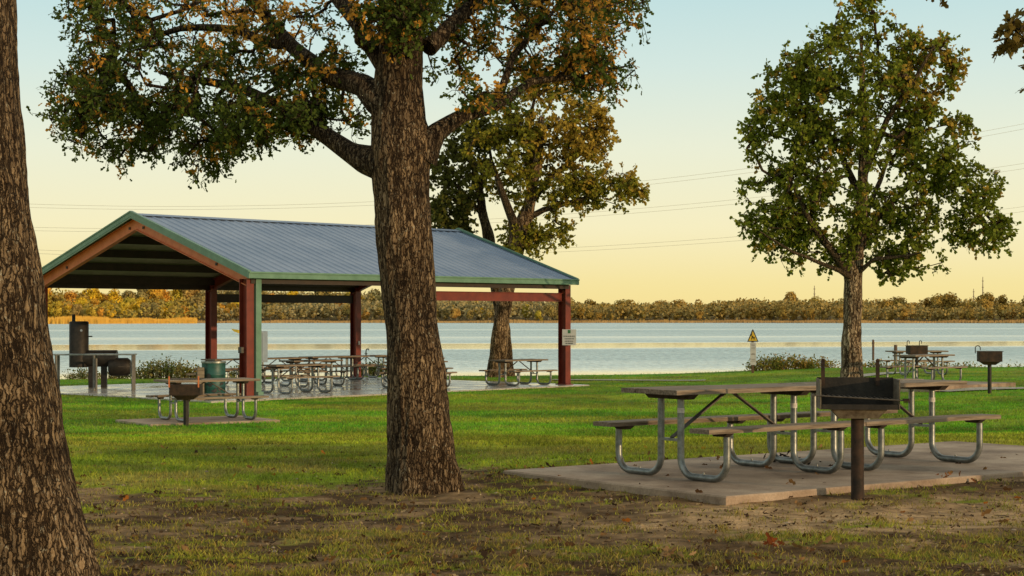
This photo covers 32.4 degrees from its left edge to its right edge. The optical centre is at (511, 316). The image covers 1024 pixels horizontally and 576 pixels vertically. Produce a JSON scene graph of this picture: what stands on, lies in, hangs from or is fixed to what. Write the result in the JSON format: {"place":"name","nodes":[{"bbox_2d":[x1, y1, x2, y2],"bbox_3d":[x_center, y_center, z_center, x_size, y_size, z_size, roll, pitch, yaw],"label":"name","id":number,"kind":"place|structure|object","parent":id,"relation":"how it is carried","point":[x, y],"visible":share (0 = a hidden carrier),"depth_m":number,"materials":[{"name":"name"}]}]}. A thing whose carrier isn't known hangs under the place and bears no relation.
{"place":"outdoors","nodes":[
{"label":"outdoors","id":0,"kind":"place"},
{"bbox_2d":[17,0,1023,314],"label":"sky","id":1,"kind":"structure","parent":0,"point":[700,60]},
{"bbox_2d":[30,129,1021,209],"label":"power line","id":2,"kind":"object","parent":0,"point":[368,205],"visible":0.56,"depth_m":261.99,"materials":[{"name":"metal"}]},
{"bbox_2d":[35,163,1023,228],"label":"power line","id":3,"kind":"object","parent":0,"point":[559,214],"visible":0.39,"depth_m":261.99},
{"bbox_2d":[40,124,1020,206],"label":"power line","id":4,"kind":"object","parent":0,"point":[373,201],"visible":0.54,"depth_m":259.99,"materials":[{"name":"metal"}]},
{"bbox_2d":[48,323,1023,378],"bbox_3d":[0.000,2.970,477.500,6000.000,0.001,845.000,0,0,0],"label":"water","id":5,"kind":"structure","parent":0,"point":[629,348],"depth_m":195.78,"materials":[{"name":"liquid"}]},
{"bbox_2d":[48,315,108,323],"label":"reeds","id":6,"kind":"object","parent":5,"relation":"in","point":[89,319],"visible":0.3,"depth_m":736.38,"materials":[{"name":"plant"}]},
{"bbox_2d":[109,317,197,323],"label":"reeds","id":7,"kind":"object","parent":5,"relation":"in","point":[139,320],"visible":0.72,"depth_m":776.70,"materials":[{"name":"plant"}]},
{"bbox_2d":[49,305,1023,575],"bbox_3d":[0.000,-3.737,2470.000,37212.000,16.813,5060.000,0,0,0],"label":"ground","id":8,"kind":"structure","parent":0,"point":[561,513],"depth_m":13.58,"materials":[{"name":"plant"}]},
{"bbox_2d":[0,0,100,575],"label":"oak tree","id":9,"kind":"object","parent":8,"relation":"on","point":[44,531],"visible":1,"depth_m":9.09,"materials":[{"name":"brown plant"}]},
{"bbox_2d":[50,302,61,317],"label":"tree","id":10,"kind":"object","parent":8,"relation":"on","point":[57,307],"visible":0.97,"depth_m":798.45,"materials":[{"name":"yellow plant"}]},
{"bbox_2d":[61,290,76,303],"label":"tree","id":11,"kind":"object","parent":8,"relation":"on","point":[69,296],"visible":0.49,"depth_m":884.85,"materials":[{"name":"orange plant"}]},
{"bbox_2d":[69,304,83,316],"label":"tree","id":12,"kind":"object","parent":8,"relation":"on","point":[76,308],"visible":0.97,"depth_m":804.48,"materials":[{"name":"brown plant"}]},
{"bbox_2d":[60,367,100,378],"bbox_3d":[-14.307,1.944,58.886,1.597,0.867,1.759,0,0,0],"label":"shrub","id":13,"kind":"object","parent":8,"relation":"on","point":[80,375],"visible":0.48,"depth_m":58.76,"materials":[{"name":"green plant"}]},
{"bbox_2d":[73,297,87,316],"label":"tree","id":14,"kind":"object","parent":8,"relation":"on","point":[81,301],"visible":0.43,"depth_m":850.94,"materials":[{"name":"yellow plant"}]},
{"bbox_2d":[86,307,97,316],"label":"tree","id":15,"kind":"object","parent":8,"relation":"on","point":[91,311],"visible":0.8,"depth_m":801.60,"materials":[{"name":"yellow plant"}]},
{"bbox_2d":[82,289,103,300],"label":"tree","id":16,"kind":"object","parent":8,"relation":"on","point":[92,293],"visible":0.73,"depth_m":893.95,"materials":[{"name":"yellow plant"}]},
{"bbox_2d":[105,305,116,317],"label":"tree","id":17,"kind":"object","parent":8,"relation":"on","point":[108,314],"visible":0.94,"depth_m":813.08,"materials":[{"name":"yellow plant"}]},
{"bbox_2d":[108,289,122,304],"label":"tree","id":18,"kind":"object","parent":8,"relation":"on","point":[113,294],"visible":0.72,"depth_m":895.90,"materials":[{"name":"yellow plant"}]},
{"bbox_2d":[99,370,140,378],"bbox_3d":[-13.098,1.943,59.268,1.396,0.948,1.695,0,0,0],"label":"shrub","id":19,"kind":"object","parent":8,"relation":"on","point":[115,377],"visible":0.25,"depth_m":58.91,"materials":[{"name":"green plant"}]},
{"bbox_2d":[116,301,129,317],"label":"tree","id":20,"kind":"object","parent":8,"relation":"on","point":[124,305],"visible":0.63,"depth_m":826.16,"materials":[{"name":"yellow plant"}]},
{"bbox_2d":[48,288,200,318],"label":"woodland","id":21,"kind":"object","parent":8,"relation":"on","point":[176,307],"visible":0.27,"depth_m":849.49,"materials":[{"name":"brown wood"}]},
{"bbox_2d":[121,290,135,298],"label":"tree","id":22,"kind":"object","parent":8,"relation":"on","point":[130,294],"visible":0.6,"depth_m":914.90,"materials":[{"name":"green plant"}]},
{"bbox_2d":[136,289,151,301],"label":"tree","id":23,"kind":"object","parent":8,"relation":"on","point":[142,293],"visible":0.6,"depth_m":922.41,"materials":[{"name":"green plant"}]},
{"bbox_2d":[139,302,150,316],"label":"tree","id":24,"kind":"object","parent":8,"relation":"on","point":[145,305],"visible":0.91,"depth_m":829.34,"materials":[{"name":"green plant"}]},
{"bbox_2d":[150,302,160,317],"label":"tree","id":25,"kind":"object","parent":8,"relation":"on","point":[154,305],"visible":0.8,"depth_m":836.97,"materials":[{"name":"green plant"}]},
{"bbox_2d":[146,289,165,304],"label":"tree","id":26,"kind":"object","parent":8,"relation":"on","point":[155,293],"visible":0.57,"depth_m":923.07,"materials":[{"name":"orange plant"}]},
{"bbox_2d":[136,353,196,378],"bbox_3d":[-11.650,1.784,59.480,2.207,1.140,2.317,0,0,0],"label":"shrub","id":27,"kind":"object","parent":8,"relation":"on","point":[165,370],"visible":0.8,"depth_m":59.00,"materials":[{"name":"green plant"}]},
{"bbox_2d":[169,290,182,304],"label":"tree","id":28,"kind":"object","parent":8,"relation":"on","point":[176,294],"visible":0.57,"depth_m":936.88,"materials":[{"name":"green plant"}]},
{"bbox_2d":[167,376,203,425],"bbox_3d":[-5.853,1.660,31.595,0.600,1.200,0.423,0,0,-3],"label":"pedestal grill","id":29,"kind":"object","parent":8,"relation":"on","point":[185,393],"visible":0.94,"depth_m":31.41,"materials":[{"name":"metal"}]},
{"bbox_2d":[175,357,199,377],"bbox_3d":[-10.867,1.841,59.805,1.342,0.931,1.501,0,0,22],"label":"shrub","id":30,"kind":"object","parent":8,"relation":"on","point":[189,370],"visible":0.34,"depth_m":59.46,"materials":[{"name":"green plant"}]},
{"bbox_2d":[180,290,200,306],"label":"tree","id":31,"kind":"object","parent":8,"relation":"on","point":[187,294],"visible":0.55,"depth_m":934.36,"materials":[{"name":"brown plant"}]},
{"bbox_2d":[188,295,203,313],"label":"tree","id":32,"kind":"object","parent":8,"relation":"on","point":[197,301],"visible":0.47,"depth_m":879.17,"materials":[{"name":"brown plant"}]},
{"bbox_2d":[116,415,279,426],"bbox_3d":[-5.895,2.030,33.000,2.554,0.200,1.756,0,0,-33],"label":"concrete pad","id":33,"kind":"object","parent":8,"relation":"on","point":[195,420],"visible":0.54,"depth_m":32.76,"materials":[{"name":"concrete"}]},
{"bbox_2d":[146,378,268,421],"bbox_3d":[-5.714,1.547,33.001,1.846,0.764,1.484,0,0,-33],"label":"picnic table","id":34,"kind":"object","parent":33,"relation":"on","point":[227,395],"visible":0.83,"depth_m":32.95,"materials":[{"name":"brown wood"}]},
{"bbox_2d":[263,305,274,321],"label":"tree","id":35,"kind":"object","parent":8,"relation":"on","point":[269,311],"visible":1,"depth_m":864.19,"materials":[{"name":"green plant"}]},
{"bbox_2d":[60,377,588,402],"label":"pavilion slab","id":36,"kind":"structure","parent":8,"relation":"on","point":[366,386],"depth_m":49.83,"materials":[{"name":"concrete"}]},
{"bbox_2d":[53,354,136,390],"bbox_3d":[-11.531,1.526,48.600,2.260,1.008,0.620,0,0,-7],"label":"serving counter","id":37,"kind":"object","parent":36,"relation":"on","point":[133,369],"visible":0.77,"depth_m":48.45,"materials":[{"name":"metal"}]},
{"bbox_2d":[69,314,130,386],"bbox_3d":[-11.818,0.979,50.555,1.794,2.096,0.657,0,0,-3],"label":"smoker","id":38,"kind":"object","parent":36,"relation":"on","point":[79,336],"visible":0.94,"depth_m":50.37,"materials":[{"name":"metal"}]},
{"bbox_2d":[186,367,206,396],"bbox_3d":[-7.684,1.640,42.937,0.503,0.800,0.217,0,0,-17],"label":"drum post","id":39,"kind":"object","parent":36,"relation":"on","point":[200,372],"visible":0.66,"depth_m":42.93,"materials":[{"name":"brown wood"}]},
{"bbox_2d":[201,361,225,396],"bbox_3d":[-7.341,1.558,43.300,0.610,0.925,0.610,0,0,0],"label":"trash drum","id":40,"kind":"object","parent":36,"relation":"on","point":[214,369],"visible":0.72,"depth_m":43.05,"materials":[{"name":"teal paint"}]},
{"bbox_2d":[193,358,270,384],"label":"picnic table","id":41,"kind":"object","parent":36,"relation":"on","point":[228,370],"visible":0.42,"depth_m":52.76,"materials":[{"name":"grey wood"}]},
{"bbox_2d":[262,357,315,382],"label":"picnic table","id":42,"kind":"object","parent":36,"relation":"on","point":[291,358],"visible":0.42,"depth_m":54.67,"materials":[{"name":"grey wood"}]},
{"bbox_2d":[262,363,339,393],"bbox_3d":[-5.778,1.647,47.001,1.484,0.764,1.846,0,0,44],"label":"picnic table","id":43,"kind":"object","parent":36,"relation":"on","point":[289,377],"visible":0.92,"depth_m":46.78,"materials":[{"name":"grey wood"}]},
{"bbox_2d":[42,211,579,398],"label":"picnic pavilion","id":44,"kind":"structure","parent":36,"relation":"on","point":[250,260],"depth_m":49.79,"materials":[{"name":"blue metal"}]},
{"bbox_2d":[562,329,575,344],"bbox_3d":[1.705,0.611,52.448,0.415,0.475,0.017,0,0,-1],"label":"notice sign","id":45,"kind":"object","parent":44,"relation":"attached to","point":[568,336],"visible":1,"depth_m":52.44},
{"bbox_2d":[270,359,351,386],"bbox_3d":[-5.886,1.647,51.601,1.484,0.764,1.846,0,0,44],"label":"picnic table","id":46,"kind":"object","parent":36,"relation":"on","point":[326,361],"visible":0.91,"depth_m":51.46,"materials":[{"name":"grey wood"}]},
{"bbox_2d":[298,356,364,380],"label":"picnic table","id":47,"kind":"object","parent":36,"relation":"on","point":[330,357],"visible":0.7,"depth_m":56.53,"materials":[{"name":"grey wood"}]},
{"bbox_2d":[335,355,386,378],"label":"picnic table","id":48,"kind":"object","parent":36,"relation":"on","point":[375,364],"visible":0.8,"depth_m":57.67,"materials":[{"name":"grey wood"}]},
{"bbox_2d":[374,361,456,387],"bbox_3d":[-2.737,1.647,50.201,1.484,0.764,1.846,0,0,44],"label":"picnic table","id":49,"kind":"object","parent":36,"relation":"on","point":[385,373],"visible":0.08,"depth_m":50.17,"materials":[{"name":"grey wood"}]},
{"bbox_2d":[479,359,557,385],"bbox_3d":[0.191,1.647,52.301,1.484,0.764,1.846,0,0,44],"label":"picnic table","id":50,"kind":"object","parent":36,"relation":"on","point":[518,371],"visible":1,"depth_m":52.23,"materials":[{"name":"grey wood"}]},
{"bbox_2d":[320,305,331,320],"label":"tree","id":51,"kind":"object","parent":8,"relation":"on","point":[323,315],"visible":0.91,"depth_m":883.44,"materials":[{"name":"green plant"}]},
{"bbox_2d":[26,0,653,495],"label":"oak tree","id":52,"kind":"object","parent":8,"relation":"on","point":[396,158],"visible":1,"depth_m":15.37,"materials":[{"name":"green plant"}]},
{"bbox_2d":[341,304,349,320],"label":"tree","id":53,"kind":"object","parent":8,"relation":"on","point":[345,311],"visible":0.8,"depth_m":873.68,"materials":[{"name":"green plant"}]},
{"bbox_2d":[365,288,381,310],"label":"tree","id":54,"kind":"object","parent":8,"relation":"on","point":[373,295],"visible":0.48,"depth_m":968.74,"materials":[{"name":"green plant"}]},
{"bbox_2d":[361,358,386,376],"bbox_3d":[-4.855,1.872,61.379,1.432,0.886,1.581,0,0,0],"label":"shrub","id":55,"kind":"object","parent":8,"relation":"on","point":[371,370],"visible":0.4,"depth_m":61.09,"materials":[{"name":"green plant"}]},
{"bbox_2d":[194,290,557,321],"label":"woodland","id":56,"kind":"object","parent":8,"relation":"on","point":[535,306],"visible":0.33,"depth_m":884.55,"materials":[{"name":"plant"}]},
{"bbox_2d":[373,303,383,319],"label":"tree","id":57,"kind":"object","parent":8,"relation":"on","point":[379,311],"visible":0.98,"depth_m":887.31,"materials":[{"name":"green plant"}]},
{"bbox_2d":[450,308,460,320],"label":"tree","id":58,"kind":"object","parent":8,"relation":"on","point":[455,313],"visible":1,"depth_m":872.21,"materials":[{"name":"orange plant"}]},
{"bbox_2d":[429,116,514,375],"bbox_3d":[-1.756,-2.545,61.615,2.940,9.629,2.808,0,0,-39],"label":"oak tree","id":59,"kind":"object","parent":8,"relation":"on","point":[443,206],"visible":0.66,"depth_m":61.10,"materials":[{"name":"green plant"}]},
{"bbox_2d":[521,304,531,319],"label":"tree","id":60,"kind":"object","parent":8,"relation":"on","point":[525,313],"visible":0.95,"depth_m":875.22,"materials":[{"name":"green plant"}]},
{"bbox_2d":[61,366,1023,445],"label":"lawn grass","id":61,"kind":"structure","parent":8,"relation":"on","point":[492,435],"depth_m":31.23,"materials":[{"name":"plant"}]},
{"bbox_2d":[69,443,1023,575],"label":"fallen leaves","id":62,"kind":"object","parent":8,"relation":"on","point":[526,564],"depth_m":11.82,"materials":[{"name":"plant"}]},
{"bbox_2d":[543,304,554,320],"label":"tree","id":63,"kind":"object","parent":8,"relation":"on","point":[548,311],"visible":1,"depth_m":866.35,"materials":[{"name":"green plant"}]},
{"bbox_2d":[82,461,1020,575],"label":"pebbles","id":64,"kind":"object","parent":8,"relation":"on","point":[524,526],"visible":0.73,"depth_m":12.50,"materials":[{"name":"beige stone"}]},
{"bbox_2d":[459,64,649,377],"bbox_3d":[1.421,-3.225,60.230,6.626,10.991,3.964,0,0,0],"label":"oak tree","id":65,"kind":"object","parent":8,"relation":"on","point":[526,232],"visible":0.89,"depth_m":59.96,"materials":[{"name":"green plant"}]},
{"bbox_2d":[574,305,584,319],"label":"tree","id":66,"kind":"object","parent":8,"relation":"on","point":[579,313],"visible":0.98,"depth_m":889.44,"materials":[{"name":"green plant"}]},
{"bbox_2d":[197,319,1023,322],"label":"reeds","id":67,"kind":"object","parent":8,"relation":"on","point":[664,321],"visible":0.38,"depth_m":855.88,"materials":[{"name":"plant"}]},
{"bbox_2d":[614,303,627,320],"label":"tree","id":68,"kind":"object","parent":8,"relation":"on","point":[622,315],"visible":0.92,"depth_m":896.21,"materials":[{"name":"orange plant"}]},
{"bbox_2d":[659,546,695,559],"bbox_3d":[0.971,1.468,10.795,0.152,0.126,0.294,0,0,-43],"label":"leaf pile","id":69,"kind":"object","parent":8,"relation":"on","point":[667,551],"visible":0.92,"depth_m":10.78,"materials":[{"name":"brown plant"}]},
{"bbox_2d":[670,299,686,320],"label":"tree","id":70,"kind":"object","parent":8,"relation":"on","point":[677,302],"visible":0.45,"depth_m":923.29,"materials":[{"name":"green plant"}]},
{"bbox_2d":[715,306,727,319],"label":"tree","id":71,"kind":"object","parent":8,"relation":"on","point":[723,310],"visible":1,"depth_m":886.52,"materials":[{"name":"green plant"}]},
{"bbox_2d":[747,329,757,372],"bbox_3d":[8.524,1.252,62.305,0.400,1.615,0.100,0,0,0],"label":"warning sign","id":72,"kind":"object","parent":8,"relation":"on","point":[752,339],"visible":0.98,"depth_m":62.28,"materials":[{"name":"yellow metal"}]},
{"bbox_2d":[751,307,760,319],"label":"tree","id":73,"kind":"object","parent":8,"relation":"on","point":[756,314],"visible":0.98,"depth_m":874.52,"materials":[{"name":"green plant"}]},
{"bbox_2d":[503,441,1023,504],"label":"concrete pad","id":74,"kind":"object","parent":8,"relation":"on","point":[920,464],"visible":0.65,"depth_m":15.29,"materials":[{"name":"concrete"}]},
{"bbox_2d":[593,383,865,482],"bbox_3d":[1.891,0.988,15.356,1.858,0.765,1.483,0,0,-37],"label":"picnic table","id":75,"kind":"object","parent":74,"relation":"on","point":[680,394],"visible":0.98,"depth_m":15.18,"materials":[{"name":"brown wood"}]},
{"bbox_2d":[748,378,1000,470],"bbox_3d":[3.387,0.987,16.472,1.855,0.766,1.482,0,0,-37],"label":"picnic table","id":76,"kind":"object","parent":74,"relation":"on","point":[911,385],"visible":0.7,"depth_m":16.35,"materials":[{"name":"brown wood"}]},
{"bbox_2d":[742,351,792,370],"bbox_3d":[9.434,1.789,64.622,2.014,1.059,1.842,0,0,0],"label":"shrub","id":77,"kind":"object","parent":8,"relation":"on","point":[766,364],"visible":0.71,"depth_m":64.28,"materials":[{"name":"green plant"}]},
{"bbox_2d":[759,532,783,546],"bbox_3d":[1.677,1.452,11.252,0.178,0.164,0.144,0,0,13],"label":"leaf pile","id":78,"kind":"object","parent":8,"relation":"on","point":[770,540],"visible":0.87,"depth_m":11.24,"materials":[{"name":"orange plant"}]},
{"bbox_2d":[776,305,787,320],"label":"tree","id":79,"kind":"object","parent":8,"relation":"on","point":[781,314],"visible":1,"depth_m":866.13,"materials":[{"name":"green plant"}]},
{"bbox_2d":[551,297,1023,320],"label":"woodland","id":80,"kind":"object","parent":8,"relation":"on","point":[873,311],"visible":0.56,"depth_m":888.29,"materials":[{"name":"plant"}]},
{"bbox_2d":[782,291,798,311],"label":"tree","id":81,"kind":"object","parent":8,"relation":"on","point":[791,294],"visible":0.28,"depth_m":958.49,"materials":[{"name":"orange plant"}]},
{"bbox_2d":[768,351,817,369],"bbox_3d":[10.290,1.686,64.863,2.055,0.977,1.914,0,0,0],"label":"shrub","id":82,"kind":"object","parent":8,"relation":"on","point":[797,364],"visible":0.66,"depth_m":64.55,"materials":[{"name":"green plant"}]},
{"bbox_2d":[807,308,815,319],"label":"tree","id":83,"kind":"object","parent":8,"relation":"on","point":[811,313],"visible":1,"depth_m":859.99,"materials":[{"name":"green plant"}]},
{"bbox_2d":[800,354,840,368],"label":"shrub","id":84,"kind":"object","parent":8,"relation":"on","point":[834,365],"visible":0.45,"depth_m":65.08,"materials":[{"name":"green plant"}]},
{"bbox_2d":[812,359,909,500],"bbox_3d":[2.722,1.064,13.838,0.751,1.461,0.435,0,0,5],"label":"pedestal grill","id":85,"kind":"object","parent":8,"relation":"on","point":[857,401],"visible":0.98,"depth_m":13.85,"materials":[{"name":"metal"}]},
{"bbox_2d":[729,0,1021,376],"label":"oak tree","id":86,"kind":"object","parent":8,"relation":"on","point":[900,79],"visible":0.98,"depth_m":48.08,"materials":[{"name":"green plant"}]},
{"bbox_2d":[880,299,893,316],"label":"tree","id":87,"kind":"object","parent":8,"relation":"on","point":[886,302],"visible":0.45,"depth_m":950.61,"materials":[{"name":"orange plant"}]},
{"bbox_2d":[863,356,911,367],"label":"shrub","id":88,"kind":"object","parent":8,"relation":"on","point":[872,364],"visible":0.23,"depth_m":65.45,"materials":[{"name":"green plant"}]},
{"bbox_2d":[891,296,906,318],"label":"tree","id":89,"kind":"object","parent":8,"relation":"on","point":[896,301],"visible":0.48,"depth_m":952.07,"materials":[{"name":"green plant"}]},
{"bbox_2d":[899,308,909,320],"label":"tree","id":90,"kind":"object","parent":8,"relation":"on","point":[903,315],"visible":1,"depth_m":856.38,"materials":[{"name":"green plant"}]},
{"bbox_2d":[905,340,928,378],"bbox_3d":[12.185,1.420,52.999,0.610,1.420,0.414,0,0,-6],"label":"pedestal grill","id":91,"kind":"object","parent":8,"relation":"on","point":[916,349],"visible":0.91,"depth_m":52.81,"materials":[{"name":"metal"}]},
{"bbox_2d":[880,350,954,375],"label":"picnic table","id":92,"kind":"object","parent":8,"relation":"on","point":[924,361],"visible":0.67,"depth_m":55.37,"materials":[{"name":"brown wood"}]},
{"bbox_2d":[928,293,942,308],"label":"tree","id":93,"kind":"object","parent":8,"relation":"on","point":[937,299],"visible":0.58,"depth_m":948.89,"materials":[{"name":"green plant"}]},
{"bbox_2d":[940,292,960,319],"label":"tree","id":94,"kind":"object","parent":8,"relation":"on","point":[950,301],"visible":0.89,"depth_m":933.22,"materials":[{"name":"green plant"}]},
{"bbox_2d":[900,381,1015,391],"bbox_3d":[11.062,1.860,46.800,3.906,0.200,2.908,0,0,-44],"label":"concrete pad","id":95,"kind":"object","parent":8,"relation":"on","point":[985,384],"visible":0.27,"depth_m":45.97,"materials":[{"name":"concrete"}]},
{"bbox_2d":[880,354,967,380],"bbox_3d":[10.863,1.377,46.401,1.846,0.764,1.484,0,0,-44],"label":"picnic table","id":96,"kind":"object","parent":95,"relation":"on","point":[914,366],"visible":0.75,"depth_m":46.29,"materials":[{"name":"brown wood"}]},
{"bbox_2d":[943,360,987,366],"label":"shrub","id":97,"kind":"object","parent":8,"relation":"on","point":[958,364],"visible":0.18,"depth_m":66.69,"materials":[{"name":"green plant"}]},
{"bbox_2d":[966,308,974,320],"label":"tree","id":98,"kind":"object","parent":8,"relation":"on","point":[970,315],"visible":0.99,"depth_m":838.13,"materials":[{"name":"green plant"}]},
{"bbox_2d":[926,0,1023,92],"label":"oak tree","id":99,"kind":"object","parent":8,"relation":"on","point":[1011,25],"visible":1,"depth_m":12.01,"materials":[{"name":"green plant"}]},
{"bbox_2d":[978,299,991,318],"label":"tree","id":100,"kind":"object","parent":8,"relation":"on","point":[984,303],"visible":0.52,"depth_m":884.00,"materials":[{"name":"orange plant"}]},
{"bbox_2d":[976,292,994,319],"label":"tree","id":101,"kind":"object","parent":8,"relation":"on","point":[990,297],"visible":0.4,"depth_m":918.35,"materials":[{"name":"green plant"}]},
{"bbox_2d":[975,345,1003,393],"bbox_3d":[11.688,1.405,43.203,0.670,1.410,0.414,0,0,6],"label":"pedestal grill","id":102,"kind":"object","parent":8,"relation":"on","point":[989,358],"visible":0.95,"depth_m":43.02,"materials":[{"name":"metal"}]},
{"bbox_2d":[994,303,1006,319],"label":"tree","id":103,"kind":"object","parent":8,"relation":"on","point":[1000,308],"visible":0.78,"depth_m":844.63,"materials":[{"name":"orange plant"}]},
{"bbox_2d":[994,294,1008,306],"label":"tree","id":104,"kind":"object","parent":8,"relation":"on","point":[1001,299],"visible":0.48,"depth_m":924.70,"materials":[{"name":"green plant"}]},
{"bbox_2d":[49,206,1023,250],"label":"power line","id":105,"kind":"object","parent":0,"point":[640,243],"visible":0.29,"depth_m":263.99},
{"bbox_2d":[59,211,1023,254],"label":"power line","id":106,"kind":"object","parent":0,"point":[671,245],"visible":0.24,"depth_m":265.99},
{"bbox_2d":[74,169,1018,231],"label":"power line","id":107,"kind":"object","parent":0,"point":[544,219],"visible":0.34,"depth_m":263.99,"materials":[{"name":"metal"}]},
{"bbox_2d":[552,379,693,380],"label":"path","id":108,"kind":"structure","parent":0,"point":[623,379],"depth_m":57.26,"materials":[{"name":"concrete"}]},
{"bbox_2d":[939,387,1023,390],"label":"path","id":109,"kind":"structure","parent":0,"point":[977,388],"depth_m":45.14,"materials":[{"name":"concrete"}]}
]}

